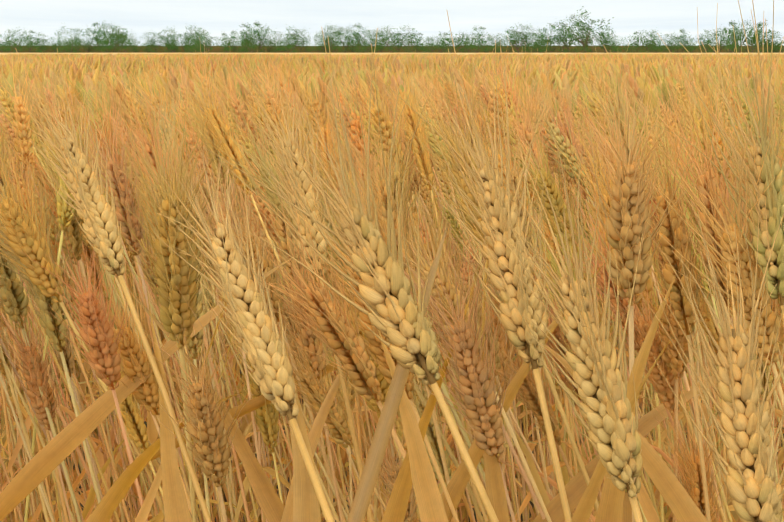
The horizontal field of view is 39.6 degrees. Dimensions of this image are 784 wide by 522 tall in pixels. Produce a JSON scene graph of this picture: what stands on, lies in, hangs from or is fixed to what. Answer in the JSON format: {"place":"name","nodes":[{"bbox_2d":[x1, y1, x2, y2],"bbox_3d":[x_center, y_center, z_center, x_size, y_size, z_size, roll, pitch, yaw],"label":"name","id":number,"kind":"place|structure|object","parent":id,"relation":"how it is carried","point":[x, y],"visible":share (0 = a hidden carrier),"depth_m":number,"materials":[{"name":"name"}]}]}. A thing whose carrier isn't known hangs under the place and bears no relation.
{"place":"outdoors","nodes":[
{"label":"outdoors","id":0,"kind":"place"},
{"bbox_2d":[0,0,783,45],"bbox_3d":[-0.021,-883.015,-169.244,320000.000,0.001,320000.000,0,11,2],"label":"sky","id":1,"kind":"structure","parent":0,"point":[219,18],"depth_m":28645.35,"materials":[{"name":"white"}]},
{"bbox_2d":[0,46,783,52],"label":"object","id":2,"kind":"structure","parent":0,"point":[215,49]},
{"bbox_2d":[18,167,783,521],"bbox_3d":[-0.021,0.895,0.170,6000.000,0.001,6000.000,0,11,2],"label":"ground","id":3,"kind":"structure","parent":0,"point":[334,443],"depth_m":2.42,"materials":[{"name":"soil"}]},
{"bbox_2d":[0,27,27,52],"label":"tree","id":4,"kind":"object","parent":3,"relation":"on","point":[16,43],"visible":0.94,"depth_m":289.41,"materials":[{"name":"green plant"}]},
{"bbox_2d":[1,60,42,193],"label":"wheat","id":5,"kind":"object","parent":3,"relation":"on","point":[17,71],"visible":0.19,"depth_m":3.96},
{"bbox_2d":[18,30,39,52],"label":"tree","id":6,"kind":"object","parent":3,"relation":"on","point":[29,40],"visible":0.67,"depth_m":310.87,"materials":[{"name":"green plant"}]},
{"bbox_2d":[30,31,48,52],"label":"tree","id":7,"kind":"object","parent":3,"relation":"on","point":[45,41],"visible":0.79,"depth_m":301.12,"materials":[{"name":"green plant"}]},
{"bbox_2d":[0,53,83,74],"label":"wheat","id":8,"kind":"object","parent":3,"relation":"on","point":[34,59],"visible":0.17,"depth_m":7.72,"materials":[{"name":"yellow plant"}]},
{"bbox_2d":[3,53,119,69],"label":"wheat","id":9,"kind":"object","parent":3,"relation":"on","point":[81,59],"visible":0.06,"depth_m":11.28,"materials":[{"name":"yellow plant"}]},
{"bbox_2d":[58,26,83,52],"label":"tree","id":10,"kind":"object","parent":3,"relation":"on","point":[71,50],"visible":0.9,"depth_m":295.84,"materials":[{"name":"green plant"}]},
{"bbox_2d":[0,53,142,66],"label":"wheat","id":11,"kind":"object","parent":3,"relation":"on","point":[41,56],"visible":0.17,"depth_m":10.55,"materials":[{"name":"yellow plant"}]},
{"bbox_2d":[8,58,151,159],"bbox_3d":[-2.081,-0.788,6.547,1.318,0.905,1.336,2,11,8],"label":"wheat","id":12,"kind":"object","parent":3,"relation":"on","point":[41,66],"visible":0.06,"depth_m":6.46,"materials":[{"name":"yellow plant"}]},
{"bbox_2d":[74,28,98,52],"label":"tree","id":13,"kind":"object","parent":3,"relation":"on","point":[87,45],"visible":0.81,"depth_m":299.95,"materials":[{"name":"green plant"}]},
{"bbox_2d":[0,57,189,135],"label":"wheat","id":14,"kind":"object","parent":3,"relation":"on","point":[72,69],"visible":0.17,"depth_m":5.52,"materials":[{"name":"yellow plant"}]},
{"bbox_2d":[83,21,111,52],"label":"tree","id":15,"kind":"object","parent":3,"relation":"on","point":[94,24],"visible":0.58,"depth_m":304.75,"materials":[{"name":"green plant"}]},
{"bbox_2d":[1,63,209,285],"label":"wheat","id":16,"kind":"object","parent":3,"relation":"on","point":[93,70],"visible":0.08,"depth_m":4.40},
{"bbox_2d":[96,39,116,52],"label":"tree","id":17,"kind":"object","parent":3,"relation":"on","point":[105,50],"visible":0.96,"depth_m":285.35,"materials":[{"name":"green plant"}]},
{"bbox_2d":[44,55,170,87],"bbox_3d":[-2.562,-1.372,9.593,1.336,0.907,1.346,-1,11,-4],"label":"wheat","id":18,"kind":"object","parent":3,"relation":"on","point":[109,60],"visible":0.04,"depth_m":9.51,"materials":[{"name":"yellow plant"}]},
{"bbox_2d":[6,48,211,521],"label":"wheat ear","id":19,"kind":"object","parent":3,"relation":"on","point":[95,210],"visible":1,"depth_m":0.51},
{"bbox_2d":[93,23,131,52],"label":"tree","id":20,"kind":"object","parent":3,"relation":"on","point":[110,36],"visible":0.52,"depth_m":295.96,"materials":[{"name":"green plant"}]},
{"bbox_2d":[105,25,135,52],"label":"tree","id":21,"kind":"object","parent":3,"relation":"on","point":[121,37],"visible":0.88,"depth_m":292.18,"materials":[{"name":"green plant"}]},
{"bbox_2d":[119,34,140,52],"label":"tree","id":22,"kind":"object","parent":3,"relation":"on","point":[130,45],"visible":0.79,"depth_m":288.47,"materials":[{"name":"green plant"}]},
{"bbox_2d":[77,53,218,71],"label":"wheat","id":23,"kind":"object","parent":3,"relation":"on","point":[90,61],"visible":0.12,"depth_m":8.54,"materials":[{"name":"yellow plant"}]},
{"bbox_2d":[145,32,165,52],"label":"tree","id":24,"kind":"object","parent":3,"relation":"on","point":[157,40],"visible":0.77,"depth_m":300.15,"materials":[{"name":"green plant"}]},
{"bbox_2d":[98,54,212,64],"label":"wheat","id":25,"kind":"object","parent":3,"relation":"on","point":[186,58],"visible":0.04,"depth_m":10.34,"materials":[{"name":"yellow plant"}]},
{"bbox_2d":[56,52,276,154],"bbox_3d":[-1.278,-0.819,6.658,1.318,0.925,1.336,1,11,3],"label":"wheat","id":26,"kind":"object","parent":3,"relation":"on","point":[173,64],"visible":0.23,"depth_m":6.48,"materials":[{"name":"yellow plant"}]},
{"bbox_2d":[160,26,180,52],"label":"tree","id":27,"kind":"object","parent":3,"relation":"on","point":[169,37],"visible":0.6,"depth_m":304.86,"materials":[{"name":"green plant"}]},
{"bbox_2d":[16,62,354,350],"bbox_3d":[-0.796,-0.211,3.563,1.336,0.896,1.346,1,11,4],"label":"wheat","id":28,"kind":"object","parent":3,"relation":"on","point":[162,74],"visible":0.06,"depth_m":3.60,"materials":[{"name":"beige plant"}]},
{"bbox_2d":[180,25,203,51],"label":"tree","id":29,"kind":"object","parent":3,"relation":"on","point":[187,41],"visible":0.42,"depth_m":304.04,"materials":[{"name":"green plant"}]},
{"bbox_2d":[184,29,210,46],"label":"tree","id":30,"kind":"object","parent":3,"relation":"on","point":[192,35],"visible":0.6,"depth_m":300.31,"materials":[{"name":"green plant"}]},
{"bbox_2d":[198,32,220,52],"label":"tree","id":31,"kind":"object","parent":3,"relation":"on","point":[208,42],"visible":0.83,"depth_m":285.76,"materials":[{"name":"green plant"}]},
{"bbox_2d":[92,57,342,205],"bbox_3d":[-0.736,-0.609,5.604,1.336,0.909,1.346,2,11,10],"label":"wheat","id":32,"kind":"object","parent":3,"relation":"on","point":[229,69],"visible":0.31,"depth_m":5.47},
{"bbox_2d":[216,33,231,51],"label":"tree","id":33,"kind":"object","parent":3,"relation":"on","point":[229,43],"visible":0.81,"depth_m":297.04,"materials":[{"name":"green plant"}]},
{"bbox_2d":[192,53,260,61],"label":"wheat","id":34,"kind":"object","parent":3,"relation":"on","point":[223,56],"visible":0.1,"depth_m":15.36,"materials":[{"name":"yellow plant"}]},
{"bbox_2d":[175,52,279,62],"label":"wheat","id":35,"kind":"object","parent":3,"relation":"on","point":[225,57],"visible":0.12,"depth_m":12.47,"materials":[{"name":"yellow plant"}]},
{"bbox_2d":[224,29,241,52],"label":"tree","id":36,"kind":"object","parent":3,"relation":"on","point":[233,38],"visible":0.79,"depth_m":300.86,"materials":[{"name":"green plant"}]},
{"bbox_2d":[154,144,333,521],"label":"wheat ear","id":37,"kind":"object","parent":3,"relation":"on","point":[253,320],"visible":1,"depth_m":0.37},
{"bbox_2d":[238,22,258,52],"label":"tree","id":38,"kind":"object","parent":3,"relation":"on","point":[246,36],"visible":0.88,"depth_m":285.42,"materials":[{"name":"green plant"}]},
{"bbox_2d":[187,57,325,82],"bbox_3d":[-1.143,-1.187,8.679,1.336,0.886,1.346,1,11,4],"label":"wheat","id":39,"kind":"object","parent":3,"relation":"on","point":[255,63],"visible":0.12,"depth_m":8.49,"materials":[{"name":"yellow plant"}]},
{"bbox_2d":[249,21,272,52],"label":"tree","id":40,"kind":"object","parent":3,"relation":"on","point":[259,35],"visible":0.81,"depth_m":287.79,"materials":[{"name":"green plant"}]},
{"bbox_2d":[257,27,281,52],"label":"tree","id":41,"kind":"object","parent":3,"relation":"on","point":[269,50],"visible":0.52,"depth_m":291.37,"materials":[{"name":"green plant"}]},
{"bbox_2d":[262,30,284,52],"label":"tree","id":42,"kind":"object","parent":3,"relation":"on","point":[272,41],"visible":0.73,"depth_m":289.27,"materials":[{"name":"green plant"}]},
{"bbox_2d":[218,54,353,69],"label":"wheat","id":43,"kind":"object","parent":3,"relation":"on","point":[261,59],"visible":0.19,"depth_m":10.32,"materials":[{"name":"yellow plant"}]},
{"bbox_2d":[280,25,302,52],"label":"tree","id":44,"kind":"object","parent":3,"relation":"on","point":[294,38],"visible":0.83,"depth_m":286.44,"materials":[{"name":"green plant"}]},
{"bbox_2d":[289,26,310,52],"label":"tree","id":45,"kind":"object","parent":3,"relation":"on","point":[303,37],"visible":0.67,"depth_m":288.74,"materials":[{"name":"green plant"}]},
{"bbox_2d":[236,61,373,521],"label":"wheat ear","id":46,"kind":"object","parent":3,"relation":"on","point":[293,166],"visible":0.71,"depth_m":0.55},
{"bbox_2d":[314,30,331,52],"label":"tree","id":47,"kind":"object","parent":3,"relation":"on","point":[322,41],"visible":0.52,"depth_m":302.89,"materials":[{"name":"green plant"}]},
{"bbox_2d":[321,21,345,52],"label":"tree","id":48,"kind":"object","parent":3,"relation":"on","point":[334,36],"visible":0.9,"depth_m":295.92,"materials":[{"name":"green plant"}]},
{"bbox_2d":[332,23,354,50],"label":"tree","id":49,"kind":"object","parent":3,"relation":"on","point":[348,40],"visible":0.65,"depth_m":306.15,"materials":[{"name":"green plant"}]},
{"bbox_2d":[204,27,498,521],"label":"wheat ear","id":50,"kind":"object","parent":3,"relation":"on","point":[400,321],"visible":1,"depth_m":0.36},
{"bbox_2d":[349,23,368,51],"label":"tree","id":51,"kind":"object","parent":3,"relation":"on","point":[362,40],"visible":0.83,"depth_m":297.19,"materials":[{"name":"green plant"}]},
{"bbox_2d":[282,54,448,177],"bbox_3d":[-0.082,-0.814,6.623,1.240,0.928,1.320,-1,11,-3],"label":"wheat","id":52,"kind":"object","parent":3,"relation":"on","point":[298,63],"visible":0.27,"depth_m":6.44,"materials":[{"name":"yellow plant"}]},
{"bbox_2d":[249,64,501,253],"bbox_3d":[-0.142,-0.392,4.563,1.318,0.874,1.335,-3,11,-14],"label":"wheat patch","id":53,"kind":"object","parent":3,"relation":"on","point":[338,77],"visible":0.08,"depth_m":4.47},
{"bbox_2d":[304,50,456,106],"bbox_3d":[-0.155,-1.205,8.629,1.318,0.942,1.335,-2,11,-12],"label":"wheat patch","id":54,"kind":"object","parent":3,"relation":"on","point":[341,63],"visible":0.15,"depth_m":8.47,"materials":[{"name":"yellow plant"}]},
{"bbox_2d":[369,28,395,52],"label":"tree","id":55,"kind":"object","parent":3,"relation":"on","point":[379,35],"visible":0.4,"depth_m":294.10,"materials":[{"name":"green plant"}]},
{"bbox_2d":[378,25,404,52],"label":"tree","id":56,"kind":"object","parent":3,"relation":"on","point":[392,39],"visible":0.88,"depth_m":284.69,"materials":[{"name":"green plant"}]},
{"bbox_2d":[0,53,783,55],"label":"wheat canopy","id":57,"kind":"object","parent":3,"relation":"on","point":[387,53],"visible":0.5,"depth_m":97.06,"materials":[{"name":"yellow plant"}]},
{"bbox_2d":[0,36,783,521],"bbox_3d":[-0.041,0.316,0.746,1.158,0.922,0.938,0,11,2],"label":"wheat","id":58,"kind":"object","parent":3,"relation":"on","point":[634,200],"depth_m":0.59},
{"bbox_2d":[347,228,446,521],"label":"wheat leaf","id":59,"kind":"object","parent":3,"relation":"on","point":[370,473],"visible":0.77,"depth_m":0.38,"materials":[{"name":"beige plant"}]},
{"bbox_2d":[394,25,418,52],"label":"tree","id":60,"kind":"object","parent":3,"relation":"on","point":[408,37],"visible":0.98,"depth_m":287.24,"materials":[{"name":"green plant"}]},
{"bbox_2d":[354,56,524,81],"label":"wheat patch","id":61,"kind":"object","parent":3,"relation":"on","point":[394,65],"visible":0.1,"depth_m":7.49,"materials":[{"name":"yellow plant"}]},
{"bbox_2d":[434,31,451,51],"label":"tree","id":62,"kind":"object","parent":3,"relation":"on","point":[443,42],"visible":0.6,"depth_m":288.78,"materials":[{"name":"green plant"}]},
{"bbox_2d":[327,61,560,218],"bbox_3d":[0.357,-0.581,5.511,1.336,0.890,1.346,-2,11,-11],"label":"wheat patch","id":63,"kind":"object","parent":3,"relation":"on","point":[449,70],"visible":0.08,"depth_m":5.44,"materials":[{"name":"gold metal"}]},
{"bbox_2d":[378,54,515,78],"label":"wheat patch","id":64,"kind":"object","parent":3,"relation":"on","point":[455,60],"visible":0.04,"depth_m":9.34,"materials":[{"name":"yellow plant"}]},
{"bbox_2d":[453,32,468,52],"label":"tree","id":65,"kind":"object","parent":3,"relation":"on","point":[460,43],"visible":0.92,"depth_m":293.51,"materials":[{"name":"green plant"}]},
{"bbox_2d":[365,12,571,521],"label":"wheat ear","id":66,"kind":"object","parent":3,"relation":"on","point":[492,198],"visible":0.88,"depth_m":0.42},
{"bbox_2d":[315,54,629,255],"bbox_3d":[0.215,-0.240,3.679,1.240,0.910,1.320,2,11,10],"label":"wheat patch","id":67,"kind":"object","parent":3,"relation":"on","point":[558,71],"visible":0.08,"depth_m":3.61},
{"bbox_2d":[467,25,490,52],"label":"tree","id":68,"kind":"object","parent":3,"relation":"on","point":[481,28],"visible":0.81,"depth_m":284.88,"materials":[{"name":"green plant"}]},
{"bbox_2d":[484,32,501,52],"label":"tree","id":69,"kind":"object","parent":3,"relation":"on","point":[493,44],"visible":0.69,"depth_m":288.74,"materials":[{"name":"green plant"}]},
{"bbox_2d":[442,53,561,65],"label":"wheat patch","id":70,"kind":"object","parent":3,"relation":"on","point":[499,59],"visible":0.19,"depth_m":10.26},
{"bbox_2d":[500,29,519,52],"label":"tree","id":71,"kind":"object","parent":3,"relation":"on","point":[510,40],"visible":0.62,"depth_m":297.00,"materials":[{"name":"green plant"}]},
{"bbox_2d":[505,24,536,52],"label":"tree","id":72,"kind":"object","parent":3,"relation":"on","point":[515,40],"visible":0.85,"depth_m":288.41,"materials":[{"name":"green plant"}]},
{"bbox_2d":[472,54,569,63],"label":"wheat patch","id":73,"kind":"object","parent":3,"relation":"on","point":[540,58],"visible":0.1,"depth_m":13.21,"materials":[{"name":"yellow plant"}]},
{"bbox_2d":[512,25,539,52],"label":"tree","id":74,"kind":"object","parent":3,"relation":"on","point":[525,36],"visible":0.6,"depth_m":290.24,"materials":[{"name":"green plant"}]},
{"bbox_2d":[527,30,552,49],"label":"tree","id":75,"kind":"object","parent":3,"relation":"on","point":[538,41],"visible":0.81,"depth_m":287.36,"materials":[{"name":"green plant"}]},
{"bbox_2d":[441,56,643,121],"bbox_3d":[0.825,-0.787,6.512,1.240,0.917,1.320,0,11,-2],"label":"wheat patch","id":76,"kind":"object","parent":3,"relation":"on","point":[566,62],"visible":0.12,"depth_m":6.32,"materials":[{"name":"yellow plant"}]},
{"bbox_2d":[539,22,564,52],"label":"tree","id":77,"kind":"object","parent":3,"relation":"on","point":[553,49],"visible":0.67,"depth_m":299.82,"materials":[{"name":"green plant"}]},
{"bbox_2d":[476,128,642,521],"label":"wheat ear","id":78,"kind":"object","parent":3,"relation":"on","point":[597,383],"visible":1,"depth_m":0.35},
{"bbox_2d":[545,20,573,52],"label":"tree","id":79,"kind":"object","parent":3,"relation":"on","point":[561,37],"visible":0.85,"depth_m":297.14,"materials":[{"name":"green plant"}]},
{"bbox_2d":[546,15,588,52],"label":"tree","id":80,"kind":"object","parent":3,"relation":"on","point":[567,45],"visible":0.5,"depth_m":300.00,"materials":[{"name":"green plant"}]},
{"bbox_2d":[430,63,708,225],"bbox_3d":[0.798,-0.397,4.569,1.336,0.883,1.346,0,11,1],"label":"wheat patch","id":81,"kind":"object","parent":3,"relation":"on","point":[590,76],"depth_m":4.45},
{"bbox_2d":[519,56,627,66],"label":"wheat patch","id":82,"kind":"object","parent":3,"relation":"on","point":[622,60],"visible":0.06,"depth_m":10.28,"materials":[{"name":"yellow plant"}]},
{"bbox_2d":[499,56,666,83],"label":"wheat patch","id":83,"kind":"object","parent":3,"relation":"on","point":[504,62],"visible":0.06,"depth_m":7.35,"materials":[{"name":"yellow plant"}]},
{"bbox_2d":[542,54,631,84],"bbox_3d":[2.485,-2.110,13.402,1.336,0.921,1.346,0,11,-1],"label":"wheat","id":84,"kind":"object","parent":3,"relation":"on","point":[586,56],"visible":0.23,"depth_m":13.34,"materials":[{"name":"yellow plant"}]},
{"bbox_2d":[563,6,613,52],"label":"tree","id":85,"kind":"object","parent":3,"relation":"on","point":[583,33],"visible":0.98,"depth_m":284.59,"materials":[{"name":"green plant"}]},
{"bbox_2d":[594,25,614,52],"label":"tree","id":86,"kind":"object","parent":3,"relation":"on","point":[603,37],"visible":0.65,"depth_m":296.85,"materials":[{"name":"green plant"}]},
{"bbox_2d":[596,32,619,51],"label":"tree","id":87,"kind":"object","parent":3,"relation":"on","point":[608,37],"visible":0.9,"depth_m":283.36,"materials":[{"name":"green plant"}]},
{"bbox_2d":[628,30,647,52],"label":"tree","id":88,"kind":"object","parent":3,"relation":"on","point":[634,33],"visible":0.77,"depth_m":287.93,"materials":[{"name":"green plant"}]},
{"bbox_2d":[533,57,748,90],"bbox_3d":[1.302,-0.588,5.503,1.240,0.907,1.320,3,11,14],"label":"wheat patch","id":89,"kind":"object","parent":3,"relation":"on","point":[638,69],"visible":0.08,"depth_m":5.38,"materials":[{"name":"yellow plant"}]},
{"bbox_2d":[586,53,695,66],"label":"wheat patch","id":90,"kind":"object","parent":3,"relation":"on","point":[599,56],"visible":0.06,"depth_m":11.24,"materials":[{"name":"yellow plant"}]},
{"bbox_2d":[638,31,661,52],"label":"tree","id":91,"kind":"object","parent":3,"relation":"on","point":[648,41],"visible":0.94,"depth_m":286.05,"materials":[{"name":"green plant"}]},
{"bbox_2d":[601,53,717,63],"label":"wheat patch","id":92,"kind":"object","parent":3,"relation":"on","point":[645,55],"visible":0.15,"depth_m":12.27,"materials":[{"name":"yellow plant"}]},
{"bbox_2d":[658,32,683,52],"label":"tree","id":93,"kind":"object","parent":3,"relation":"on","point":[668,46],"visible":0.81,"depth_m":289.04,"materials":[{"name":"green plant"}]},
{"bbox_2d":[587,52,762,81],"bbox_3d":[2.422,-1.360,9.510,1.240,0.914,1.320,-3,11,-15],"label":"wheat patch","id":94,"kind":"object","parent":3,"relation":"on","point":[659,61],"visible":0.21,"depth_m":9.44,"materials":[{"name":"yellow plant"}]},
{"bbox_2d":[672,28,689,52],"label":"tree","id":95,"kind":"object","parent":3,"relation":"on","point":[684,36],"visible":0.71,"depth_m":293.00,"materials":[{"name":"green plant"}]},
{"bbox_2d":[628,55,748,65],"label":"wheat","id":96,"kind":"object","parent":3,"relation":"on","point":[688,62],"visible":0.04,"depth_m":10.37,"materials":[{"name":"yellow plant"}]},
{"bbox_2d":[617,65,783,345],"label":"wheat patch","id":97,"kind":"object","parent":3,"relation":"on","point":[697,85],"depth_m":3.62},
{"bbox_2d":[621,60,783,86],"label":"wheat","id":98,"kind":"object","parent":3,"relation":"on","point":[710,66],"visible":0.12,"depth_m":6.32,"materials":[{"name":"yellow plant"}]},
{"bbox_2d":[693,34,713,52],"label":"tree","id":99,"kind":"object","parent":3,"relation":"on","point":[706,43],"visible":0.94,"depth_m":289.08,"materials":[{"name":"green plant"}]},
{"bbox_2d":[653,54,761,62],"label":"wheat","id":100,"kind":"object","parent":3,"relation":"on","point":[715,57],"visible":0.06,"depth_m":11.42,"materials":[{"name":"yellow plant"}]},
{"bbox_2d":[639,191,783,521],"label":"wheat ear","id":101,"kind":"object","parent":3,"relation":"on","point":[745,418],"visible":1,"depth_m":0.35},
{"bbox_2d":[643,55,783,89],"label":"wheat","id":102,"kind":"object","parent":3,"relation":"on","point":[656,73],"visible":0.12,"depth_m":4.50,"materials":[{"name":"yellow plant"}]},
{"bbox_2d":[644,54,783,77],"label":"wheat","id":103,"kind":"object","parent":3,"relation":"on","point":[744,63],"visible":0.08,"depth_m":7.42,"materials":[{"name":"yellow plant"}]},
{"bbox_2d":[655,0,783,326],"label":"wheat ear","id":104,"kind":"object","parent":3,"relation":"on","point":[771,203],"visible":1,"depth_m":0.43},
{"bbox_2d":[710,24,730,52],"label":"tree","id":105,"kind":"object","parent":3,"relation":"on","point":[719,45],"visible":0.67,"depth_m":296.54,"materials":[{"name":"green plant"}]},
{"bbox_2d":[717,30,740,52],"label":"tree","id":106,"kind":"object","parent":3,"relation":"on","point":[728,42],"visible":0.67,"depth_m":281.79,"materials":[{"name":"green plant"}]},
{"bbox_2d":[720,20,748,52],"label":"tree","id":107,"kind":"object","parent":3,"relation":"on","point":[729,32],"visible":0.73,"depth_m":292.02,"materials":[{"name":"green plant"}]},
{"bbox_2d":[722,19,756,52],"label":"tree","id":108,"kind":"object","parent":3,"relation":"on","point":[742,38],"visible":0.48,"depth_m":300.01,"materials":[{"name":"green plant"}]},
{"bbox_2d":[703,55,783,69],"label":"wheat","id":109,"kind":"object","parent":3,"relation":"on","point":[747,61],"visible":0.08,"depth_m":8.71,"materials":[{"name":"yellow plant"}]},
{"bbox_2d":[743,23,765,52],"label":"tree","id":110,"kind":"object","parent":3,"relation":"on","point":[752,39],"visible":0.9,"depth_m":282.29,"materials":[{"name":"green plant"}]},
{"bbox_2d":[748,20,775,52],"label":"tree","id":111,"kind":"object","parent":3,"relation":"on","point":[762,34],"visible":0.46,"depth_m":288.64,"materials":[{"name":"green plant"}]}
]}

